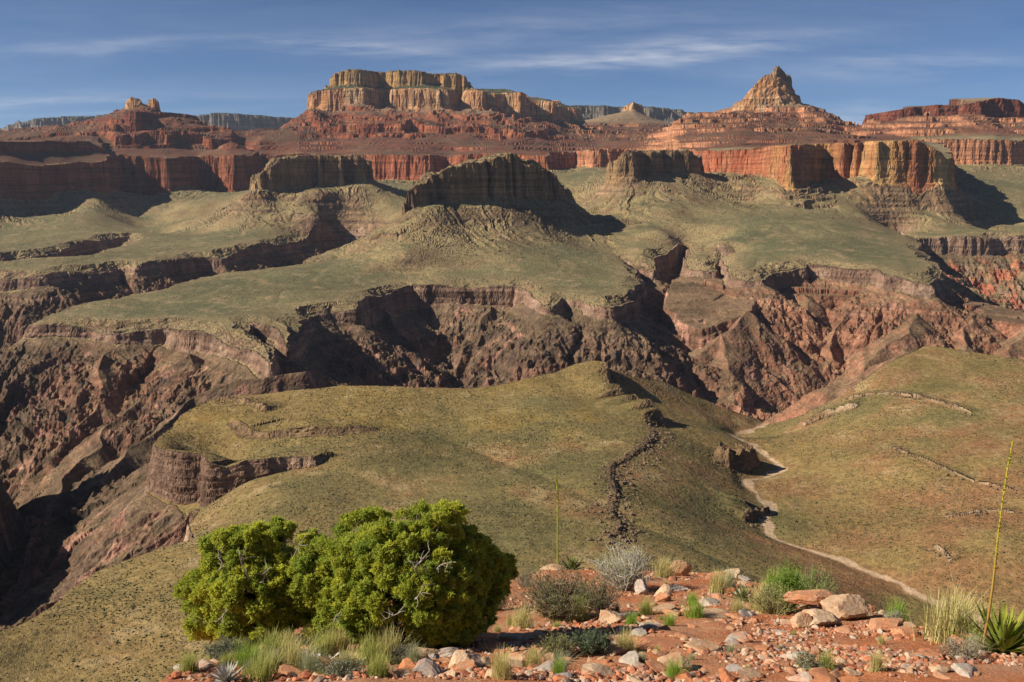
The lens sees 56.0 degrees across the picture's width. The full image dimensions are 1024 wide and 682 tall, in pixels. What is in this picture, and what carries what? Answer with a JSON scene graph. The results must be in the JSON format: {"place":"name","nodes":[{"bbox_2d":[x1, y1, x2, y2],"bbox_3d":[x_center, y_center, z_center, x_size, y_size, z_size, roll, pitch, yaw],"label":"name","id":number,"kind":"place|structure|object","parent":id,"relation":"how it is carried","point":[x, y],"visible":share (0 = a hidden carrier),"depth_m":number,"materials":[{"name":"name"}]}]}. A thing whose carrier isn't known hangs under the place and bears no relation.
{"place":"outdoors","nodes":[
{"label":"outdoors","id":0,"kind":"place"},
{"bbox_2d":[0,97,263,210],"bbox_3d":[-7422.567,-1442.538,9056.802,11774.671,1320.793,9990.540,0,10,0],"label":"temple hill","id":1,"kind":"structure","parent":0,"point":[136,146],"depth_m":5899.08,"materials":[{"name":"stone"}]},
{"bbox_2d":[211,154,406,222],"bbox_3d":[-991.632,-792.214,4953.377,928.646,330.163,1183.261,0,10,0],"label":"butte hill","id":2,"kind":"structure","parent":0,"point":[300,178],"depth_m":4675.40,"materials":[{"name":"stone"}]},
{"bbox_2d":[0,105,686,130],"bbox_3d":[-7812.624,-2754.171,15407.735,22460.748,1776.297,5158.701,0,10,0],"label":"rim mountains","id":3,"kind":"structure","parent":0,"point":[239,122],"depth_m":13579.54,"materials":[{"name":"stone"}]},
{"bbox_2d":[227,69,671,180],"bbox_3d":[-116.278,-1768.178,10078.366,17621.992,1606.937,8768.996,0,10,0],"label":"mesa hill","id":4,"kind":"structure","parent":0,"point":[406,125],"depth_m":7120.59,"materials":[{"name":"stone"}]},
{"bbox_2d":[357,153,619,245],"bbox_3d":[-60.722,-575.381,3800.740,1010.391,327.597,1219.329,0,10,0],"label":"butte hill","id":5,"kind":"structure","parent":0,"point":[534,186],"depth_m":3516.07,"materials":[{"name":"stone"}]},
{"bbox_2d":[0,345,1023,681],"bbox_3d":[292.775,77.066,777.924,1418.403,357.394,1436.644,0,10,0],"label":"plateau terrain","id":6,"kind":"structure","parent":0,"point":[192,475],"depth_m":980.35,"materials":[{"name":"plant"}]},
{"bbox_2d":[4,346,1023,681],"bbox_3d":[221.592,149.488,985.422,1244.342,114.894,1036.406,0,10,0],"label":"desert scrub","id":7,"kind":"object","parent":6,"relation":"on","point":[706,428],"visible":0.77,"depth_m":992.22,"materials":[{"name":"plant"}]},
{"bbox_2d":[0,219,1023,629],"bbox_3d":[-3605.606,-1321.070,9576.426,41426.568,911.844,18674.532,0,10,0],"label":"gorge terrain","id":8,"kind":"structure","parent":0,"point":[88,417],"depth_m":2441.29,"materials":[{"name":"stone"}]},
{"bbox_2d":[0,166,1023,361],"bbox_3d":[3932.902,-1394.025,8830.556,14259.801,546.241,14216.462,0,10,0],"label":"plateau","id":9,"kind":"structure","parent":0,"point":[225,307],"depth_m":3485.86,"materials":[{"name":"plant"}]},
{"bbox_2d":[0,0,1023,127],"label":"sky","id":10,"kind":"structure","parent":0,"point":[852,60],"materials":[{"name":"blue"}]},
{"bbox_2d":[159,570,1023,681],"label":"stony ground","id":11,"kind":"structure","parent":0,"point":[713,630],"depth_m":15.38,"materials":[{"name":"red soil"}]},
{"bbox_2d":[169,647,211,671],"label":"grass tuft","id":12,"kind":"object","parent":11,"relation":"on","point":[188,663],"visible":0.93,"depth_m":12.51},
{"bbox_2d":[195,659,216,669],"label":"stone","id":13,"kind":"object","parent":11,"relation":"on","point":[207,664],"visible":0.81,"depth_m":12.76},
{"bbox_2d":[199,633,245,659],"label":"desert shrub","id":14,"kind":"object","parent":11,"relation":"on","point":[216,648],"visible":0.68,"depth_m":13.49,"materials":[{"name":"grey plant"}]},
{"bbox_2d":[209,650,239,666],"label":"grass tuft","id":15,"kind":"object","parent":11,"relation":"on","point":[227,655],"visible":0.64,"depth_m":12.86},
{"bbox_2d":[206,660,247,681],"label":"agave plant","id":16,"kind":"object","parent":11,"relation":"on","point":[224,672],"visible":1,"depth_m":11.99,"materials":[{"name":"grey plant"}]},
{"bbox_2d":[223,639,264,671],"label":"grass tuft","id":17,"kind":"object","parent":11,"relation":"on","point":[245,654],"visible":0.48,"depth_m":12.82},
{"bbox_2d":[172,515,320,644],"bbox_3d":[-4.312,4.021,15.842,2.486,2.263,2.125,0,10,0],"label":"juniper tree","id":18,"kind":"object","parent":11,"relation":"on","point":[228,583],"visible":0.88,"depth_m":15.37,"materials":[{"name":"green plant"}]},
{"bbox_2d":[223,643,289,681],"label":"grass tuft","id":19,"kind":"object","parent":11,"relation":"on","point":[263,671],"visible":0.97,"depth_m":12.09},
{"bbox_2d":[247,626,289,657],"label":"grass tuft","id":20,"kind":"object","parent":11,"relation":"on","point":[271,640],"visible":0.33,"depth_m":13.54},
{"bbox_2d":[243,630,329,668],"bbox_3d":[-2.999,4.214,13.085,1.049,0.498,1.162,1,10,6],"label":"grass tuft","id":21,"kind":"object","parent":11,"relation":"on","point":[292,658],"visible":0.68,"depth_m":13.03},
{"bbox_2d":[265,625,312,651],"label":"grass tuft","id":22,"kind":"object","parent":11,"relation":"on","point":[289,639],"visible":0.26,"depth_m":14.76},
{"bbox_2d":[278,664,301,674],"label":"stone","id":23,"kind":"object","parent":11,"relation":"on","point":[284,669],"visible":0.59,"depth_m":12.69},
{"bbox_2d":[286,643,325,673],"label":"grass tuft","id":24,"kind":"object","parent":11,"relation":"on","point":[306,664],"visible":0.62,"depth_m":12.49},
{"bbox_2d":[287,620,359,656],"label":"grass tuft","id":25,"kind":"object","parent":11,"relation":"on","point":[327,646],"visible":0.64,"depth_m":14.61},
{"bbox_2d":[315,650,369,679],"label":"desert shrub","id":26,"kind":"object","parent":11,"relation":"on","point":[330,669],"visible":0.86,"depth_m":12.26,"materials":[{"name":"grey plant"}]},
{"bbox_2d":[319,635,371,675],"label":"grass tuft","id":27,"kind":"object","parent":11,"relation":"on","point":[347,656],"visible":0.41,"depth_m":12.41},
{"bbox_2d":[320,623,371,655],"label":"grass tuft","id":28,"kind":"object","parent":11,"relation":"on","point":[339,640],"visible":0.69,"depth_m":14.71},
{"bbox_2d":[350,626,395,665],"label":"grass tuft","id":29,"kind":"object","parent":11,"relation":"on","point":[367,648],"visible":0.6,"depth_m":13.79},
{"bbox_2d":[351,642,401,677],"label":"grass tuft","id":30,"kind":"object","parent":11,"relation":"on","point":[375,669],"visible":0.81,"depth_m":12.24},
{"bbox_2d":[366,622,420,662],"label":"grass tuft","id":31,"kind":"object","parent":11,"relation":"on","point":[390,641],"visible":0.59,"depth_m":14.04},
{"bbox_2d":[271,498,519,648],"bbox_3d":[-1.910,3.822,15.381,4.084,2.506,2.407,0,10,0],"label":"juniper tree","id":32,"kind":"object","parent":11,"relation":"on","point":[373,568],"visible":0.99,"depth_m":14.96,"materials":[{"name":"green plant"}]},
{"bbox_2d":[388,642,418,662],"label":"desert shrub","id":33,"kind":"object","parent":11,"relation":"on","point":[399,651],"visible":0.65,"depth_m":13.94,"materials":[{"name":"green plant"}]},
{"bbox_2d":[399,657,415,669],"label":"rock","id":34,"kind":"object","parent":11,"relation":"on","point":[408,663],"visible":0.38,"depth_m":12.63,"materials":[{"name":"orange stone"}]},
{"bbox_2d":[392,639,426,661],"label":"grass tuft","id":35,"kind":"object","parent":11,"relation":"on","point":[414,656],"visible":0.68,"depth_m":13.54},
{"bbox_2d":[412,658,442,675],"bbox_3d":[-1.056,4.301,12.452,0.455,0.154,0.359,18,23,24],"label":"stone","id":36,"kind":"object","parent":11,"relation":"on","point":[426,666],"visible":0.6,"depth_m":12.47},
{"bbox_2d":[439,646,460,653],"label":"stone","id":37,"kind":"object","parent":11,"relation":"on","point":[450,649],"visible":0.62,"depth_m":14.56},
{"bbox_2d":[448,650,482,668],"bbox_3d":[-0.597,4.331,13.019,0.461,0.318,0.447,4,10,20],"label":"rock","id":38,"kind":"object","parent":11,"relation":"on","point":[458,657],"visible":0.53,"depth_m":12.93,"materials":[{"name":"beige stone"}]},
{"bbox_2d":[455,659,476,670],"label":"stone","id":39,"kind":"object","parent":11,"relation":"on","point":[464,665],"visible":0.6,"depth_m":12.59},
{"bbox_2d":[476,641,501,650],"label":"stone","id":40,"kind":"object","parent":11,"relation":"on","point":[487,646],"visible":0.62,"depth_m":14.94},
{"bbox_2d":[478,643,526,679],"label":"grass tuft","id":41,"kind":"object","parent":11,"relation":"on","point":[502,670],"visible":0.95,"depth_m":12.00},
{"bbox_2d":[497,633,521,640],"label":"stone","id":42,"kind":"object","parent":11,"relation":"on","point":[514,636],"visible":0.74,"depth_m":16.18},
{"bbox_2d":[511,565,534,587],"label":"desert shrub","id":43,"kind":"object","parent":11,"relation":"on","point":[524,577],"visible":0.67,"depth_m":25.92,"materials":[{"name":"grey plant"}]},
{"bbox_2d":[496,598,554,628],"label":"grass tuft","id":44,"kind":"object","parent":11,"relation":"on","point":[524,623],"visible":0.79,"depth_m":17.80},
{"bbox_2d":[519,645,547,666],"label":"grass tuft","id":45,"kind":"object","parent":11,"relation":"on","point":[529,659],"visible":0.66,"depth_m":13.56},
{"bbox_2d":[522,632,546,639],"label":"stone","id":46,"kind":"object","parent":11,"relation":"on","point":[529,635],"visible":0.4,"depth_m":16.34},
{"bbox_2d":[533,660,553,670],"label":"stone","id":47,"kind":"object","parent":11,"relation":"on","point":[544,666],"visible":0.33,"depth_m":12.93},
{"bbox_2d":[540,655,564,673],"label":"grass tuft","id":48,"kind":"object","parent":11,"relation":"on","point":[558,667],"visible":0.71,"depth_m":12.39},
{"bbox_2d":[532,646,581,670],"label":"grass tuft","id":49,"kind":"object","parent":11,"relation":"on","point":[563,658],"visible":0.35,"depth_m":13.11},
{"bbox_2d":[511,559,603,623],"bbox_3d":[0.869,4.895,18.913,1.858,1.274,1.886,0,10,0],"label":"desert shrub","id":50,"kind":"object","parent":11,"relation":"on","point":[556,604],"visible":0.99,"depth_m":18.82,"materials":[{"name":"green plant"}]},
{"bbox_2d":[537,628,579,657],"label":"desert shrub","id":51,"kind":"object","parent":11,"relation":"on","point":[561,644],"visible":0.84,"depth_m":14.24,"materials":[{"name":"green plant"}]},
{"bbox_2d":[554,476,585,569],"bbox_3d":[2.036,6.203,32.583,1.178,3.363,1.130,-3,10,-17],"label":"agave plant","id":52,"kind":"object","parent":11,"relation":"on","point":[572,564],"visible":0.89,"depth_m":32.75,"materials":[{"name":"green plant"}]},
{"bbox_2d":[565,592,591,621],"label":"grass tuft","id":53,"kind":"object","parent":11,"relation":"on","point":[584,616],"visible":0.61,"depth_m":18.65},
{"bbox_2d":[569,627,614,653],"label":"desert shrub","id":54,"kind":"object","parent":11,"relation":"on","point":[590,643],"visible":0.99,"depth_m":14.34,"materials":[{"name":"green plant"}]},
{"bbox_2d":[166,569,1023,681],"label":"rubble","id":55,"kind":"object","parent":11,"relation":"on","point":[643,672],"visible":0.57,"depth_m":13.84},
{"bbox_2d":[581,663,615,675],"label":"stone","id":56,"kind":"object","parent":11,"relation":"on","point":[604,670],"visible":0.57,"depth_m":12.73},
{"bbox_2d":[575,574,629,611],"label":"desert shrub","id":57,"kind":"object","parent":11,"relation":"on","point":[603,596],"visible":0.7,"depth_m":19.94,"materials":[{"name":"grey plant"}]},
{"bbox_2d":[590,546,623,579],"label":"desert shrub","id":58,"kind":"object","parent":11,"relation":"on","point":[603,553],"visible":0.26,"depth_m":27.81,"materials":[{"name":"grey plant"}]},
{"bbox_2d":[598,610,620,623],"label":"rock","id":59,"kind":"object","parent":11,"relation":"on","point":[612,616],"visible":0.68,"depth_m":17.85,"materials":[{"name":"beige stone"}]},
{"bbox_2d":[600,642,627,655],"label":"rock","id":60,"kind":"object","parent":11,"relation":"on","point":[615,650],"visible":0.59,"depth_m":14.39,"materials":[{"name":"beige stone"}]},
{"bbox_2d":[606,619,642,653],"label":"grass tuft","id":61,"kind":"object","parent":11,"relation":"on","point":[624,642],"visible":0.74,"depth_m":14.61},
{"bbox_2d":[589,538,665,591],"bbox_3d":[3.132,5.954,25.489,2.030,1.555,1.866,8,12,39],"label":"desert shrub","id":62,"kind":"object","parent":11,"relation":"on","point":[626,577],"visible":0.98,"depth_m":25.39,"materials":[{"name":"grey plant"}]},
{"bbox_2d":[619,651,638,664],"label":"stone","id":63,"kind":"object","parent":11,"relation":"on","point":[630,657],"visible":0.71,"depth_m":13.81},
{"bbox_2d":[620,610,641,624],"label":"grass tuft","id":64,"kind":"object","parent":11,"relation":"on","point":[632,619],"visible":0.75,"depth_m":17.37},
{"bbox_2d":[625,594,657,615],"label":"grass tuft","id":65,"kind":"object","parent":11,"relation":"on","point":[646,608],"visible":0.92,"depth_m":19.68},
{"bbox_2d":[634,579,648,594],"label":"rock","id":66,"kind":"object","parent":11,"relation":"on","point":[640,587],"visible":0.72,"depth_m":24.68,"materials":[{"name":"grey stone"}]},
{"bbox_2d":[620,636,683,649],"bbox_3d":[2.218,4.687,14.961,1.082,0.156,0.713,5,7,14],"label":"rock","id":67,"kind":"object","parent":11,"relation":"on","point":[650,642],"visible":0.58,"depth_m":14.84,"materials":[{"name":"orange stone"}]},
{"bbox_2d":[645,659,669,672],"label":"stone","id":68,"kind":"object","parent":11,"relation":"on","point":[653,664],"visible":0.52,"depth_m":12.98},
{"bbox_2d":[654,584,670,595],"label":"stone","id":69,"kind":"object","parent":11,"relation":"on","point":[665,588],"visible":0.48,"depth_m":23.86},
{"bbox_2d":[655,592,670,601],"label":"rock","id":70,"kind":"object","parent":11,"relation":"on","point":[661,597],"visible":0.82,"depth_m":22.12,"materials":[{"name":"orange stone"}]},
{"bbox_2d":[652,603,674,610],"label":"stone","id":71,"kind":"object","parent":11,"relation":"on","point":[661,607],"visible":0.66,"depth_m":20.66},
{"bbox_2d":[643,550,684,577],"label":"grass tuft","id":72,"kind":"object","parent":11,"relation":"on","point":[664,569],"visible":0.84,"depth_m":29.16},
{"bbox_2d":[659,611,680,625],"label":"grass tuft","id":73,"kind":"object","parent":11,"relation":"on","point":[669,621],"visible":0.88,"depth_m":17.52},
{"bbox_2d":[657,652,692,669],"bbox_3d":[2.184,4.418,13.183,0.498,0.249,0.428,-5,7,-22],"label":"rock","id":74,"kind":"object","parent":11,"relation":"on","point":[679,655],"visible":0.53,"depth_m":13.13,"materials":[{"name":"beige stone"}]},
{"bbox_2d":[662,655,695,680],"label":"grass tuft","id":75,"kind":"object","parent":11,"relation":"on","point":[673,669],"visible":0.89,"depth_m":12.53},
{"bbox_2d":[670,559,691,575],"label":"rock","id":76,"kind":"object","parent":11,"relation":"on","point":[684,568],"visible":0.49,"depth_m":30.79,"materials":[{"name":"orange stone"}]},
{"bbox_2d":[674,669,693,681],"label":"stone","id":77,"kind":"object","parent":11,"relation":"on","point":[686,675],"visible":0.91,"depth_m":12.40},
{"bbox_2d":[674,593,710,618],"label":"grass tuft","id":78,"kind":"object","parent":11,"relation":"on","point":[695,612],"visible":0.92,"depth_m":18.68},
{"bbox_2d":[683,639,721,652],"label":"rock","id":79,"kind":"object","parent":11,"relation":"on","point":[697,645],"visible":0.7,"depth_m":14.38,"materials":[{"name":"beige stone"}]},
{"bbox_2d":[699,598,719,605],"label":"stone","id":80,"kind":"object","parent":11,"relation":"on","point":[709,602],"visible":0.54,"depth_m":21.13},
{"bbox_2d":[700,608,729,618],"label":"rock","id":81,"kind":"object","parent":11,"relation":"on","point":[716,613],"visible":0.56,"depth_m":18.84,"materials":[{"name":"beige stone"}]},
{"bbox_2d":[699,565,734,593],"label":"grass tuft","id":82,"kind":"object","parent":11,"relation":"on","point":[718,586],"visible":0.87,"depth_m":24.16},
{"bbox_2d":[708,562,746,587],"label":"grass tuft","id":83,"kind":"object","parent":11,"relation":"on","point":[730,580],"visible":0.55,"depth_m":25.52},
{"bbox_2d":[727,596,746,611],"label":"grass tuft","id":84,"kind":"object","parent":11,"relation":"on","point":[736,608],"visible":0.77,"depth_m":20.03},
{"bbox_2d":[726,631,747,639],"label":"stone","id":85,"kind":"object","parent":11,"relation":"on","point":[740,634],"visible":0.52,"depth_m":15.46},
{"bbox_2d":[727,582,755,602],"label":"agave plant","id":86,"kind":"object","parent":11,"relation":"on","point":[741,595],"visible":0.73,"depth_m":21.93,"materials":[{"name":"green plant"}]},
{"bbox_2d":[738,667,761,678],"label":"stone","id":87,"kind":"object","parent":11,"relation":"on","point":[750,672],"visible":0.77,"depth_m":12.48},
{"bbox_2d":[717,573,793,613],"bbox_3d":[5.266,5.317,20.054,1.798,0.770,1.624,1,10,5],"label":"grass tuft","id":88,"kind":"object","parent":11,"relation":"on","point":[754,607],"visible":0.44,"depth_m":19.99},
{"bbox_2d":[749,578,803,614],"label":"desert shrub","id":89,"kind":"object","parent":11,"relation":"on","point":[775,609],"visible":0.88,"depth_m":19.55,"materials":[{"name":"green plant"}]},
{"bbox_2d":[762,551,812,612],"bbox_3d":[5.835,5.149,20.397,1.208,1.451,1.039,0,10,0],"label":"desert shrub","id":90,"kind":"object","parent":11,"relation":"on","point":[784,578],"visible":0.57,"depth_m":20.30,"materials":[{"name":"green plant"}]},
{"bbox_2d":[788,671,811,681],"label":"stone","id":91,"kind":"object","parent":11,"relation":"on","point":[804,676],"visible":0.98,"depth_m":12.20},
{"bbox_2d":[790,612,811,628],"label":"rock","id":92,"kind":"object","parent":11,"relation":"on","point":[799,620],"visible":0.76,"depth_m":17.30,"materials":[{"name":"beige stone"}]},
{"bbox_2d":[783,589,833,604],"bbox_3d":[5.989,5.132,19.321,1.034,0.254,0.562,-5,14,-2],"label":"rock","id":93,"kind":"object","parent":11,"relation":"on","point":[813,597],"visible":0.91,"depth_m":19.22,"materials":[{"name":"orange stone"}]},
{"bbox_2d":[792,646,830,668],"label":"desert shrub","id":94,"kind":"object","parent":11,"relation":"on","point":[806,660],"visible":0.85,"depth_m":13.01,"materials":[{"name":"green plant"}]},
{"bbox_2d":[795,560,839,592],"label":"desert shrub","id":95,"kind":"object","parent":11,"relation":"on","point":[821,582],"visible":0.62,"depth_m":22.71,"materials":[{"name":"green plant"}]},
{"bbox_2d":[806,669,836,681],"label":"stone","id":96,"kind":"object","parent":11,"relation":"on","point":[818,675],"visible":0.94,"depth_m":12.15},
{"bbox_2d":[802,608,841,627],"bbox_3d":[5.609,5.125,17.562,0.893,0.390,0.607,-3,10,-5],"label":"rock","id":97,"kind":"object","parent":11,"relation":"on","point":[821,617],"visible":0.64,"depth_m":17.45,"materials":[{"name":"beige stone"}]},
{"bbox_2d":[809,645,846,670],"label":"grass tuft","id":98,"kind":"object","parent":11,"relation":"on","point":[828,661],"visible":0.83,"depth_m":12.95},
{"bbox_2d":[818,593,872,619],"bbox_3d":[6.578,5.331,19.095,0.984,0.687,1.237,0,10,-1],"label":"rock","id":99,"kind":"object","parent":11,"relation":"on","point":[848,606],"visible":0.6,"depth_m":18.74,"materials":[{"name":"beige stone"}]},
{"bbox_2d":[837,675,860,681],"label":"stone","id":100,"kind":"object","parent":11,"relation":"on","point":[850,678],"visible":1,"depth_m":12.14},
{"bbox_2d":[854,649,891,672],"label":"grass tuft","id":101,"kind":"object","parent":11,"relation":"on","point":[876,664],"visible":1,"depth_m":12.68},
{"bbox_2d":[867,617,903,631],"bbox_3d":[6.573,5.044,16.942,0.673,0.328,0.453,2,10,9],"label":"rock","id":102,"kind":"object","parent":11,"relation":"on","point":[885,624],"visible":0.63,"depth_m":16.85,"materials":[{"name":"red stone"}]},
{"bbox_2d":[872,593,913,621],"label":"grass tuft","id":103,"kind":"object","parent":11,"relation":"on","point":[900,609],"visible":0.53,"depth_m":18.60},
{"bbox_2d":[890,626,918,635],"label":"rock","id":104,"kind":"object","parent":11,"relation":"on","point":[905,630],"visible":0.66,"depth_m":16.27,"materials":[{"name":"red stone"}]},
{"bbox_2d":[933,669,951,678],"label":"stone","id":105,"kind":"object","parent":11,"relation":"on","point":[937,673],"visible":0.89,"depth_m":12.40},
{"bbox_2d":[872,570,1018,648],"bbox_3d":[7.023,4.351,15.254,2.167,1.028,2.399,-3,10,-17],"label":"grass tuft","id":106,"kind":"object","parent":11,"relation":"on","point":[942,624],"visible":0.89,"depth_m":15.28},
{"bbox_2d":[936,636,985,660],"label":"desert shrub","id":107,"kind":"object","parent":11,"relation":"on","point":[953,648],"visible":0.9,"depth_m":14.03,"materials":[{"name":"grey plant"}]},
{"bbox_2d":[931,587,991,641],"bbox_3d":[7.495,4.656,16.042,1.159,0.930,1.457,0,10,-2],"label":"grass tuft","id":108,"kind":"object","parent":11,"relation":"on","point":[967,609],"visible":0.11,"depth_m":16.15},
{"bbox_2d":[951,663,977,677],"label":"stone","id":109,"kind":"object","parent":11,"relation":"on","point":[965,670],"visible":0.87,"depth_m":12.51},
{"bbox_2d":[950,629,996,650],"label":"shrub","id":110,"kind":"object","parent":11,"relation":"on","point":[978,643],"visible":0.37,"depth_m":14.63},
{"bbox_2d":[947,441,1023,654],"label":"agave plant","id":111,"kind":"object","parent":11,"relation":"on","point":[1007,638],"visible":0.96,"depth_m":14.63,"materials":[{"name":"green plant"}]},
{"bbox_2d":[204,156,1023,562],"bbox_3d":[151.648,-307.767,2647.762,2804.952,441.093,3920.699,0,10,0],"label":"talus rubble","id":112,"kind":"object","parent":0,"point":[624,522],"visible":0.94,"depth_m":1030.04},
{"bbox_2d":[579,149,737,209],"bbox_3d":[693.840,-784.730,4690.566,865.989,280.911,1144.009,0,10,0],"label":"butte hill","id":113,"kind":"structure","parent":0,"point":[667,172],"depth_m":4369.52,"materials":[{"name":"stone"}]},
{"bbox_2d":[664,66,971,215],"bbox_3d":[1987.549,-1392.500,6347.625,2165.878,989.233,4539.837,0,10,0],"label":"pyramid hill","id":114,"kind":"structure","parent":0,"point":[772,130],"depth_m":4717.87,"materials":[{"name":"stone"}]},
{"bbox_2d":[856,98,1023,179],"bbox_3d":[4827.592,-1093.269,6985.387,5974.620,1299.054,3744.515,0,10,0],"label":"ridge hill","id":115,"kind":"structure","parent":0,"point":[978,132],"depth_m":6284.76,"materials":[{"name":"stone"}]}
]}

